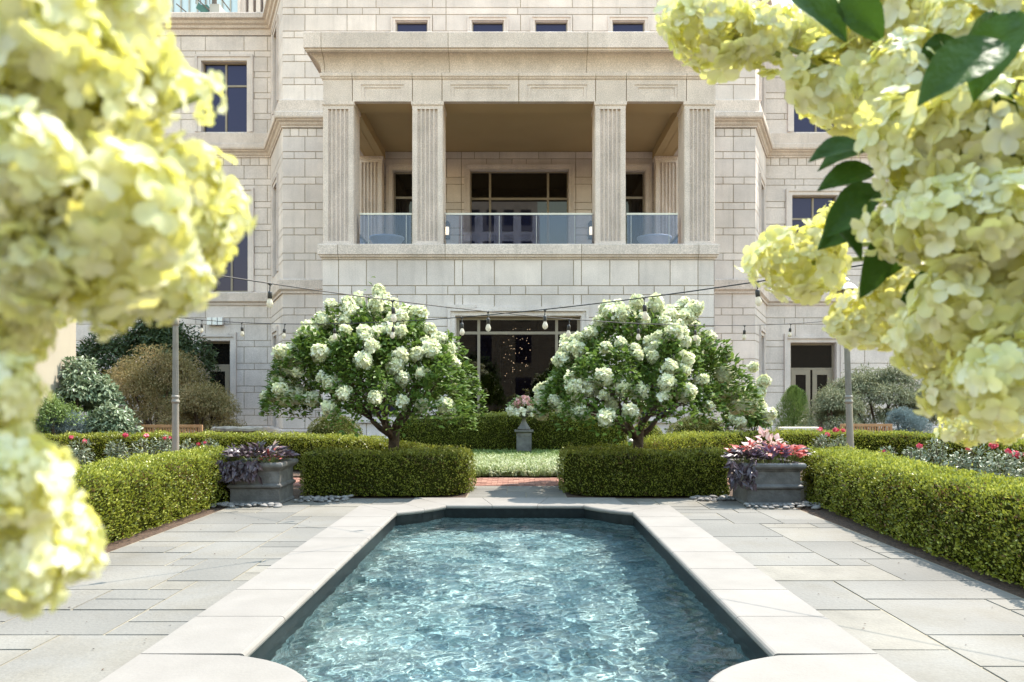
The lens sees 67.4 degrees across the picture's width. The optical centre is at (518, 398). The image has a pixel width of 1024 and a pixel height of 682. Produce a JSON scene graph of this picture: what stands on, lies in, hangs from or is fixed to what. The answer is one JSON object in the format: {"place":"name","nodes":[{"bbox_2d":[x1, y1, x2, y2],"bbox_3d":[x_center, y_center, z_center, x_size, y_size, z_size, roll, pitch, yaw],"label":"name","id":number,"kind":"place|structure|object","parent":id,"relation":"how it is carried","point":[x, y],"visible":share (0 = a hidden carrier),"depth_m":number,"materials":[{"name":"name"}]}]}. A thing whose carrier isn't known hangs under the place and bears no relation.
{"place":"outdoors","nodes":[
{"label":"outdoors","id":0,"kind":"place"},
{"bbox_2d":[0,486,1023,681],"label":"paving","id":1,"kind":"structure","parent":0,"point":[911,611],"depth_m":6.41,"materials":[{"name":"grey stone"}]},
{"bbox_2d":[0,0,256,619],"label":"hydrangea bush","id":2,"kind":"object","parent":1,"relation":"on","point":[94,94],"visible":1,"depth_m":0.40,"materials":[{"name":"yellow plant"}]},
{"bbox_2d":[227,459,297,503],"bbox_3d":[-3.965,1.282,11.885,0.862,0.636,0.862,0,0,0],"label":"lead planter","id":3,"kind":"object","parent":1,"relation":"on","point":[278,480],"visible":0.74,"depth_m":11.52,"materials":[{"name":"metal"}]},
{"bbox_2d":[214,441,299,484],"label":"sweet potato vine","id":4,"kind":"object","parent":3,"relation":"on","point":[244,472],"visible":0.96,"depth_m":11.42,"materials":[{"name":"purple plant"}]},
{"bbox_2d":[261,448,281,462],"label":"begonia plant","id":5,"kind":"object","parent":3,"relation":"on","point":[268,452],"visible":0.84,"depth_m":11.57,"materials":[{"name":"plant"}]},
{"bbox_2d":[258,440,285,462],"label":"caladium plant","id":6,"kind":"object","parent":3,"relation":"on","point":[275,452],"visible":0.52,"depth_m":11.75,"materials":[{"name":"pink plant"}]},
{"bbox_2d":[273,504,282,507],"bbox_3d":[-3.520,1.584,11.233,0.094,0.053,0.150,3,9,38],"label":"river stone","id":7,"kind":"object","parent":1,"relation":"on","point":[278,506],"visible":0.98,"depth_m":11.20,"materials":[{"name":"white stone"}]},
{"bbox_2d":[99,498,916,681],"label":"swimming pool","id":8,"kind":"structure","parent":1,"relation":"in","point":[782,633],"depth_m":5.82,"materials":[{"name":"stone"}]},
{"bbox_2d":[262,516,756,681],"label":"water","id":9,"kind":"structure","parent":8,"relation":"in","point":[515,599],"depth_m":6.16,"materials":[{"name":"teal liquid"}]},
{"bbox_2d":[727,459,806,505],"bbox_3d":[3.795,1.282,11.815,0.922,0.636,0.922,0,0,0],"label":"lead planter","id":10,"kind":"object","parent":1,"relation":"on","point":[778,483],"visible":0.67,"depth_m":11.42,"materials":[{"name":"metal"}]},
{"bbox_2d":[725,439,758,462],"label":"caladium plant","id":11,"kind":"object","parent":10,"relation":"on","point":[746,446],"visible":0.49,"depth_m":11.77,"materials":[{"name":"pink plant"}]},
{"bbox_2d":[721,445,770,490],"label":"sweet potato vine","id":12,"kind":"object","parent":10,"relation":"on","point":[739,470],"visible":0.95,"depth_m":11.34,"materials":[{"name":"purple plant"}]},
{"bbox_2d":[742,426,789,462],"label":"caladium plant","id":13,"kind":"object","parent":10,"relation":"on","point":[767,435],"visible":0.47,"depth_m":11.91,"materials":[{"name":"pink plant"}]},
{"bbox_2d":[742,443,793,462],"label":"purple heart plant","id":14,"kind":"object","parent":10,"relation":"on","point":[775,453],"visible":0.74,"depth_m":11.52,"materials":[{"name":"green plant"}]},
{"bbox_2d":[764,440,807,462],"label":"caladium plant","id":15,"kind":"object","parent":10,"relation":"on","point":[799,452],"visible":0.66,"depth_m":11.58,"materials":[{"name":"pink plant"}]},
{"bbox_2d":[778,441,811,461],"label":"dusty vine","id":16,"kind":"object","parent":10,"relation":"on","point":[806,453],"visible":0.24,"depth_m":11.82,"materials":[{"name":"plant"}]},
{"bbox_2d":[653,0,1023,447],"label":"hydrangea bush","id":17,"kind":"object","parent":1,"relation":"on","point":[929,94],"visible":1,"depth_m":0.91,"materials":[{"name":"yellow plant"}]},
{"bbox_2d":[293,478,800,485],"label":"brick path","id":18,"kind":"structure","parent":0,"point":[517,482],"depth_m":14.59,"materials":[{"name":"brick"}]},
{"bbox_2d":[835,278,857,447],"bbox_3d":[6.343,-0.409,14.800,0.480,4.020,0.480,-2,0,0],"label":"lamp post","id":19,"kind":"object","parent":18,"relation":"on","point":[848,401],"visible":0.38,"depth_m":14.75,"materials":[{"name":"grey metal"}]},
{"bbox_2d":[213,274,828,340],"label":"string lights","id":20,"kind":"object","parent":19,"relation":"hanging from","point":[269,303],"visible":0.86,"depth_m":9.16,"materials":[{"name":"black"}]},
{"bbox_2d":[772,0,801,10],"label":"sky","id":21,"kind":"structure","parent":0,"point":[774,1],"materials":[{"name":"white"}]},
{"label":"ground","id":22,"kind":"structure","parent":0,"visible":0},
{"bbox_2d":[1,316,75,432],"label":"cream building","id":23,"kind":"structure","parent":22,"relation":"on","point":[48,370],"depth_m":19.85,"materials":[{"name":"beige stone"}]},
{"bbox_2d":[66,435,94,464],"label":"rose bush","id":24,"kind":"object","parent":22,"relation":"on","point":[80,457],"visible":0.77,"depth_m":14.97,"materials":[{"name":"green plant"}]},
{"bbox_2d":[103,432,128,459],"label":"rose bush","id":25,"kind":"object","parent":22,"relation":"on","point":[113,444],"visible":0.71,"depth_m":15.38,"materials":[{"name":"green plant"}]},
{"bbox_2d":[128,433,155,461],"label":"rose bush","id":26,"kind":"object","parent":22,"relation":"on","point":[145,435],"visible":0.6,"depth_m":15.56,"materials":[{"name":"green plant"}]},
{"bbox_2d":[76,318,220,432],"bbox_3d":[-15.409,-1.072,31.236,6.397,5.412,2.952,0,0,0],"label":"dark evergreen","id":27,"kind":"object","parent":22,"relation":"on","point":[147,335],"visible":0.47,"depth_m":30.78,"materials":[{"name":"green plant"}]},
{"bbox_2d":[98,344,211,430],"bbox_3d":[-11.477,-0.081,24.597,3.782,3.408,3.198,0,0,0],"label":"laceleaf maple","id":28,"kind":"object","parent":22,"relation":"on","point":[138,378],"visible":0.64,"depth_m":24.08,"materials":[{"name":"plant"}]},
{"bbox_2d":[151,433,171,453],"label":"rose bush","id":29,"kind":"object","parent":22,"relation":"on","point":[163,443],"visible":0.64,"depth_m":15.77,"materials":[{"name":"green plant"}]},
{"bbox_2d":[171,318,179,451],"bbox_3d":[-6.616,-0.410,14.800,0.480,4.020,0.480,0,0,0],"label":"lamp post","id":30,"kind":"object","parent":22,"relation":"on","point":[175,397],"visible":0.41,"depth_m":14.75,"materials":[{"name":"grey metal"}]},
{"bbox_2d":[180,264,862,339],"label":"string lights","id":31,"kind":"object","parent":30,"relation":"hanging from","point":[758,301],"visible":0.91,"depth_m":9.04,"materials":[{"name":"black"}]},
{"bbox_2d":[179,439,199,450],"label":"rose bush","id":32,"kind":"object","parent":22,"relation":"on","point":[187,446],"visible":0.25,"depth_m":15.39,"materials":[{"name":"green plant"}]},
{"bbox_2d":[151,380,247,435],"bbox_3d":[-9.495,0.530,23.140,3.025,2.199,2.420,0,0,0],"label":"laceleaf maple","id":33,"kind":"object","parent":22,"relation":"on","point":[201,401],"visible":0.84,"depth_m":22.59,"materials":[{"name":"plant"}]},
{"bbox_2d":[169,0,237,11],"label":"glass tower","id":34,"kind":"structure","parent":22,"relation":"on","point":[191,5],"depth_m":70.00,"materials":[{"name":"glass"}]},
{"bbox_2d":[76,0,945,439],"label":"stone building","id":35,"kind":"structure","parent":22,"relation":"on","point":[518,144],"depth_m":30.30,"materials":[{"name":"stone"}]},
{"bbox_2d":[176,0,229,11],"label":"roof stair","id":36,"kind":"object","parent":35,"relation":"on","point":[214,6],"visible":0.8,"depth_m":37.60,"materials":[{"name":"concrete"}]},
{"bbox_2d":[207,317,223,324],"bbox_3d":[-13.504,-3.424,34.200,0.683,0.318,0.240,0,0,0],"label":"wall floodlight","id":37,"kind":"object","parent":35,"relation":"attached to","point":[215,321],"depth_m":34.08,"materials":[{"name":"white metal"}]},
{"bbox_2d":[194,332,236,422],"bbox_3d":[-13.542,-0.698,34.400,1.861,4.496,0.400,0,0,0],"label":"glazed door","id":38,"kind":"structure","parent":35,"relation":"in","point":[225,342],"depth_m":34.27,"materials":[{"name":"beige paint"}]},
{"bbox_2d":[205,366,229,424],"bbox_3d":[-13.542,0.028,34.538,1.081,2.904,0.047,0,0,0],"label":"door","id":39,"kind":"structure","parent":35,"relation":"in","point":[223,368],"depth_m":34.52,"materials":[{"name":"beige paint"}]},
{"bbox_2d":[195,54,252,131],"bbox_3d":[-13.155,-13.614,34.413,2.585,3.446,0.375,0,0,0],"label":"window","id":40,"kind":"structure","parent":35,"relation":"in","point":[236,70],"depth_m":34.56,"materials":[{"name":"blue glass"}]},
{"bbox_2d":[210,187,253,291],"bbox_3d":[-12.907,-7.071,34.413,2.166,4.641,0.375,0,0,0],"label":"window","id":41,"kind":"structure","parent":35,"relation":"in","point":[241,265],"depth_m":34.56,"materials":[{"name":"glass"}]},
{"bbox_2d":[271,325,278,427],"bbox_3d":[-10.225,-0.730,32.585,0.360,4.560,1.832,0,0,-24],"label":"window","id":42,"kind":"structure","parent":35,"relation":"in","point":[275,331],"depth_m":33.03,"materials":[{"name":"beige stone"}]},
{"bbox_2d":[272,173,278,276],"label":"window","id":43,"kind":"structure","parent":35,"relation":"in","point":[275,184],"depth_m":33.15,"materials":[{"name":"beige stone"}]},
{"bbox_2d":[272,14,278,114],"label":"window","id":44,"kind":"structure","parent":35,"relation":"in","point":[275,40],"depth_m":33.15,"materials":[{"name":"beige stone"}]},
{"bbox_2d":[358,307,400,422],"bbox_3d":[-4.401,-1.062,24.600,1.431,3.683,0.400,0,0,0],"label":"window","id":45,"kind":"structure","parent":35,"relation":"in","point":[392,408],"depth_m":24.46,"materials":[{"name":"brown metal"}]},
{"bbox_2d":[369,234,403,243],"bbox_3d":[-4.571,-5.245,26.600,1.200,0.650,1.200,0,0,0],"label":"bowl planter","id":46,"kind":"object","parent":35,"relation":"on","point":[385,239],"visible":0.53,"depth_m":26.16,"materials":[{"name":"grey stone"}]},
{"bbox_2d":[386,163,411,243],"bbox_3d":[-4.410,-7.125,30.613,1.709,4.350,0.375,0,0,0],"label":"balcony door","id":47,"kind":"structure","parent":35,"relation":"in","point":[398,175],"depth_m":30.76,"materials":[{"name":"black glass"}]},
{"bbox_2d":[391,15,431,31],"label":"window","id":48,"kind":"structure","parent":35,"relation":"in","point":[399,23],"depth_m":30.53,"materials":[{"name":"beige stone"}]},
{"bbox_2d":[446,220,449,239],"bbox_3d":[-2.822,-6.655,30.338,0.240,0.710,0.344,0,0,0],"label":"wall sconce","id":49,"kind":"object","parent":35,"relation":"attached to","point":[447,230],"depth_m":30.27,"materials":[{"name":"beige"}]},
{"bbox_2d":[467,15,507,31],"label":"window","id":50,"kind":"structure","parent":35,"relation":"in","point":[475,23],"depth_m":30.53,"materials":[{"name":"beige stone"}]},
{"bbox_2d":[448,305,588,415],"bbox_3d":[-0.018,-0.708,24.580,4.499,4.536,0.360,0,0,0],"label":"glazed door","id":51,"kind":"structure","parent":35,"relation":"in","point":[509,359],"depth_m":24.72,"materials":[{"name":"beige paint"}]},
{"bbox_2d":[464,164,573,243],"bbox_3d":[0.017,-7.116,30.613,4.365,4.332,0.375,0,0,0],"label":"window","id":52,"kind":"structure","parent":35,"relation":"in","point":[488,188],"depth_m":30.76,"materials":[{"name":"beige paint"}]},
{"bbox_2d":[530,15,571,31],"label":"window","id":53,"kind":"structure","parent":35,"relation":"in","point":[538,23],"depth_m":30.53,"materials":[{"name":"beige stone"}]},
{"bbox_2d":[588,221,591,239],"bbox_3d":[2.845,-6.655,30.338,0.240,0.710,0.344,0,0,0],"label":"wall sconce","id":54,"kind":"object","parent":35,"relation":"attached to","point":[590,230],"depth_m":30.27,"materials":[{"name":"beige"}]},
{"bbox_2d":[608,15,649,31],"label":"window","id":55,"kind":"structure","parent":35,"relation":"in","point":[616,23],"depth_m":30.53,"materials":[{"name":"beige stone"}]},
{"bbox_2d":[626,163,651,243],"bbox_3d":[4.434,-7.125,30.613,1.711,4.350,0.375,0,0,0],"label":"balcony door","id":56,"kind":"structure","parent":35,"relation":"in","point":[638,175],"depth_m":30.76,"materials":[{"name":"brown metal"}]},
{"bbox_2d":[637,234,671,243],"bbox_3d":[4.689,-5.245,26.600,1.200,0.650,1.200,0,0,0],"label":"bowl planter","id":57,"kind":"object","parent":35,"relation":"on","point":[653,239],"visible":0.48,"depth_m":26.16,"materials":[{"name":"grey stone"}]},
{"bbox_2d":[626,310,682,422],"bbox_3d":[4.301,-1.062,24.600,1.848,3.683,0.400,0,0,0],"label":"window","id":58,"kind":"structure","parent":35,"relation":"in","point":[673,420],"depth_m":24.50,"materials":[{"name":"brown metal"}]},
{"bbox_2d":[759,325,765,426],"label":"window","id":59,"kind":"structure","parent":35,"relation":"in","point":[762,331],"depth_m":33.15,"materials":[{"name":"beige stone"}]},
{"bbox_2d":[759,173,765,270],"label":"window","id":60,"kind":"structure","parent":35,"relation":"in","point":[762,191],"depth_m":33.15,"materials":[{"name":"beige stone"}]},
{"bbox_2d":[759,62,765,114],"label":"window","id":61,"kind":"structure","parent":35,"relation":"in","point":[762,80],"depth_m":33.15,"materials":[{"name":"beige stone"}]},
{"bbox_2d":[787,54,834,131],"bbox_3d":[13.352,-13.614,34.413,2.700,3.446,0.375,0,0,0],"label":"window","id":62,"kind":"structure","parent":35,"relation":"in","point":[795,124],"depth_m":34.56,"materials":[{"name":"beige paint"}]},
{"bbox_2d":[791,370,831,424],"bbox_3d":[13.148,0.104,34.538,1.818,2.751,0.047,0,0,0],"label":"door leaf","id":63,"kind":"structure","parent":35,"relation":"in","point":[793,372],"depth_m":34.52,"materials":[{"name":"beige paint"}]},
{"bbox_2d":[784,334,842,425],"bbox_3d":[13.148,-0.660,34.400,2.598,4.420,0.400,0,0,0],"label":"door frame","id":64,"kind":"structure","parent":35,"relation":"in","point":[801,352],"depth_m":34.53,"materials":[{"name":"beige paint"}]},
{"bbox_2d":[786,189,842,291],"bbox_3d":[13.212,-7.045,34.413,2.573,4.590,0.375,0,0,0],"label":"window","id":65,"kind":"structure","parent":35,"relation":"in","point":[801,204],"depth_m":34.53,"materials":[{"name":"glass"}]},
{"bbox_2d":[103,469,1023,598],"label":"mulch","id":66,"kind":"object","parent":22,"relation":"on","point":[872,533],"visible":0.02,"depth_m":9.50,"materials":[{"name":"brown wood"}]},
{"bbox_2d":[30,393,87,437],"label":"green shrub","id":67,"kind":"object","parent":66,"relation":"on","point":[46,408],"visible":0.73,"depth_m":18.44,"materials":[{"name":"green plant"}]},
{"bbox_2d":[34,411,92,435],"bbox_3d":[-11.415,0.924,18.927,1.978,1.418,1.381,0,0,0],"label":"blue spruce","id":68,"kind":"object","parent":66,"relation":"on","point":[63,427],"visible":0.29,"depth_m":18.73,"materials":[{"name":"green plant"}]},
{"bbox_2d":[51,355,129,434],"bbox_3d":[-11.532,0.243,20.239,2.883,2.779,1.896,0,0,0],"label":"viburnum shrub","id":69,"kind":"object","parent":66,"relation":"on","point":[81,390],"visible":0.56,"depth_m":19.89,"materials":[{"name":"green plant"}]},
{"bbox_2d":[81,399,143,436],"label":"viburnum shrub","id":70,"kind":"object","parent":66,"relation":"on","point":[113,418],"visible":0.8,"depth_m":19.08,"materials":[{"name":"green plant"}]},
{"bbox_2d":[2,442,243,569],"bbox_3d":[-4.828,1.132,7.856,1.246,0.931,9.544,0,0,0],"label":"boxwood hedge","id":71,"kind":"object","parent":66,"relation":"on","point":[130,495],"visible":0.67,"depth_m":9.44,"materials":[{"name":"green plant"}]},
{"bbox_2d":[141,425,210,435],"bbox_3d":[-8.992,1.145,20.165,1.602,0.910,0.590,0,0,0],"label":"garden bench","id":72,"kind":"object","parent":66,"relation":"on","point":[199,427],"visible":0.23,"depth_m":19.88,"materials":[{"name":"brown wood"}]},
{"bbox_2d":[202,438,219,447],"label":"rose bush","id":73,"kind":"object","parent":66,"relation":"on","point":[206,441],"visible":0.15,"depth_m":16.00,"materials":[{"name":"green plant"}]},
{"bbox_2d":[210,426,262,435],"bbox_3d":[-7.571,1.179,20.600,1.328,0.842,0.792,0,0,0],"label":"stone table","id":74,"kind":"object","parent":66,"relation":"on","point":[243,429],"visible":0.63,"depth_m":20.30,"materials":[{"name":"grey stone"}]},
{"bbox_2d":[42,428,460,469],"bbox_3d":[-6.178,1.144,16.748,10.897,0.902,2.986,0,0,13],"label":"boxwood hedge","id":75,"kind":"object","parent":66,"relation":"on","point":[299,443],"visible":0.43,"depth_m":17.28,"materials":[{"name":"green plant"}]},
{"bbox_2d":[306,415,362,438],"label":"clipped shrub","id":76,"kind":"object","parent":66,"relation":"on","point":[316,428],"visible":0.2,"depth_m":18.24,"materials":[{"name":"green plant"}]},
{"bbox_2d":[258,276,487,454],"bbox_3d":[-2.519,-0.276,13.656,3.991,3.755,3.492,0,0,0],"label":"hydrangea tree","id":77,"kind":"object","parent":66,"relation":"on","point":[429,358],"visible":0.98,"depth_m":12.64,"materials":[{"name":"white plant"}]},
{"bbox_2d":[297,443,476,496],"bbox_3d":[-2.117,1.171,12.800,3.056,0.851,1.258,0,0,-12],"label":"boxwood hedge","id":78,"kind":"object","parent":66,"relation":"on","point":[437,470],"visible":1,"depth_m":12.45,"materials":[{"name":"green plant"}]},
{"bbox_2d":[429,448,573,476],"bbox_3d":[0.016,1.480,18.446,7.640,0.251,5.886,0,0,0],"label":"liriope ground cover","id":79,"kind":"object","parent":66,"relation":"on","point":[511,462],"visible":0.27,"depth_m":16.84,"materials":[{"name":"green plant"}]},
{"bbox_2d":[399,409,627,450],"bbox_3d":[-0.179,0.944,21.740,6.642,1.285,1.203,0,0,0],"label":"boxwood hedge","id":80,"kind":"object","parent":66,"relation":"on","point":[495,431],"visible":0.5,"depth_m":21.34,"materials":[{"name":"green plant"}]},
{"bbox_2d":[515,411,532,452],"bbox_3d":[0.137,0.973,20.600,0.626,1.254,0.626,0,0,0],"label":"pedestal urn","id":81,"kind":"object","parent":66,"relation":"on","point":[523,431],"visible":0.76,"depth_m":20.40,"materials":[{"name":"grey stone"}]},
{"bbox_2d":[505,395,534,416],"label":"begonia plant","id":82,"kind":"object","parent":81,"relation":"on","point":[522,400],"visible":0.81,"depth_m":20.39,"materials":[{"name":"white plant"}]},
{"bbox_2d":[554,444,730,496],"bbox_3d":[2.035,1.169,12.797,2.990,0.850,1.260,0,0,12],"label":"boxwood hedge","id":83,"kind":"object","parent":66,"relation":"on","point":[588,470],"visible":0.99,"depth_m":12.45,"materials":[{"name":"green plant"}]},
{"bbox_2d":[628,420,663,439],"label":"clipped shrub","id":84,"kind":"object","parent":66,"relation":"on","point":[657,430],"visible":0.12,"depth_m":19.29,"materials":[{"name":"green plant"}]},
{"bbox_2d":[530,292,768,454],"bbox_3d":[2.192,-0.110,13.653,3.988,3.423,3.842,0,0,0],"label":"hydrangea tree","id":85,"kind":"object","parent":66,"relation":"on","point":[569,386],"visible":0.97,"depth_m":12.74,"materials":[{"name":"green plant"}]},
{"bbox_2d":[665,415,729,433],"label":"clipped shrub","id":86,"kind":"object","parent":66,"relation":"on","point":[688,427],"visible":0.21,"depth_m":18.23,"materials":[{"name":"green plant"}]},
{"bbox_2d":[720,361,777,434],"bbox_3d":[5.314,0.365,18.028,1.279,2.470,1.209,0,0,0],"label":"potted hydrangea","id":87,"kind":"object","parent":66,"relation":"on","point":[763,382],"visible":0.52,"depth_m":17.59,"materials":[{"name":"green plant"}]},
{"bbox_2d":[778,427,822,433],"bbox_3d":[7.904,1.208,21.600,1.100,0.785,0.440,0,0,0],"label":"stone slab bench","id":88,"kind":"object","parent":66,"relation":"on","point":[797,428],"visible":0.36,"depth_m":21.39,"materials":[{"name":"beige stone"}]},
{"bbox_2d":[579,427,1023,478],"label":"boxwood hedge","id":89,"kind":"object","parent":66,"relation":"on","point":[898,441],"visible":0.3,"depth_m":16.82,"materials":[{"name":"green plant"}]},
{"bbox_2d":[801,481,810,500],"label":"stone block","id":90,"kind":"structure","parent":66,"relation":"on","point":[803,494],"depth_m":11.96,"materials":[{"name":"grey stone"}]},
{"bbox_2d":[811,505,821,509],"bbox_3d":[4.301,1.583,11.111,0.150,0.054,0.096,-8,6,2],"label":"river stone","id":91,"kind":"object","parent":66,"relation":"on","point":[816,507],"visible":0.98,"depth_m":11.08,"materials":[{"name":"grey stone"}]},
{"bbox_2d":[810,427,830,448],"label":"rose bush","id":92,"kind":"object","parent":66,"relation":"on","point":[821,439],"visible":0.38,"depth_m":15.39,"materials":[{"name":"green plant"}]},
{"bbox_2d":[830,427,854,447],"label":"rose bush","id":93,"kind":"object","parent":66,"relation":"on","point":[834,429],"visible":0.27,"depth_m":15.15,"materials":[{"name":"green plant"}]},
{"bbox_2d":[836,424,892,433],"bbox_3d":[9.316,1.145,20.865,1.399,0.910,0.590,0,0,0],"label":"garden bench","id":94,"kind":"object","parent":66,"relation":"on","point":[889,427],"visible":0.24,"depth_m":20.57,"materials":[{"name":"brown wood"}]},
{"bbox_2d":[879,445,895,456],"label":"rose bush","id":95,"kind":"object","parent":66,"relation":"on","point":[888,447],"visible":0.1,"depth_m":13.58,"materials":[{"name":"green plant"}]},
{"bbox_2d":[884,407,934,435],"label":"blue shrub","id":96,"kind":"object","parent":66,"relation":"on","point":[904,418],"visible":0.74,"depth_m":20.97,"materials":[{"name":"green plant"}]},
{"bbox_2d":[799,443,1023,587],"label":"boxwood hedge","id":97,"kind":"object","parent":66,"relation":"on","point":[972,518],"visible":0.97,"depth_m":8.01,"materials":[{"name":"green plant"}]},
{"bbox_2d":[902,443,925,462],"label":"rose bush","id":98,"kind":"object","parent":66,"relation":"on","point":[919,447],"visible":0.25,"depth_m":12.77,"materials":[{"name":"green plant"}]},
{"bbox_2d":[773,384,816,430],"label":"juniper bush","id":99,"kind":"object","parent":22,"relation":"on","point":[793,397],"visible":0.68,"depth_m":24.82,"materials":[{"name":"green plant"}]},
{"bbox_2d":[796,385,866,432],"bbox_3d":[9.331,0.574,23.062,2.143,2.109,2.045,0,0,36],"label":"laceleaf maple","id":100,"kind":"object","parent":22,"relation":"on","point":[834,400],"visible":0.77,"depth_m":22.96,"materials":[{"name":"green plant"}]},
{"bbox_2d":[813,362,943,430],"bbox_3d":[11.464,0.225,24.279,4.145,2.814,2.734,0,0,0],"label":"laceleaf maple","id":101,"kind":"object","parent":22,"relation":"on","point":[869,383],"visible":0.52,"depth_m":23.82,"materials":[{"name":"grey plant"}]},
{"bbox_2d":[921,437,950,470],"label":"rose bush","id":102,"kind":"object","parent":22,"relation":"on","point":[934,460],"visible":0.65,"depth_m":12.97,"materials":[{"name":"green plant"}]},
{"bbox_2d":[944,447,976,472],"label":"rose bush","id":103,"kind":"object","parent":22,"relation":"on","point":[955,462],"visible":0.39,"depth_m":11.78,"materials":[{"name":"green plant"}]},
{"bbox_2d":[961,443,997,479],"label":"rose bush","id":104,"kind":"object","parent":22,"relation":"on","point":[979,452],"visible":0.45,"depth_m":11.56,"materials":[{"name":"green plant"}]},
{"bbox_2d":[978,442,1023,477],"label":"rose bush","id":105,"kind":"object","parent":22,"relation":"on","point":[992,446],"visible":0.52,"depth_m":10.99,"materials":[{"name":"green plant"}]},
{"bbox_2d":[998,446,1023,483],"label":"rose bush","id":106,"kind":"object","parent":22,"relation":"on","point":[1017,454],"visible":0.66,"depth_m":10.66,"materials":[{"name":"green plant"}]}
]}

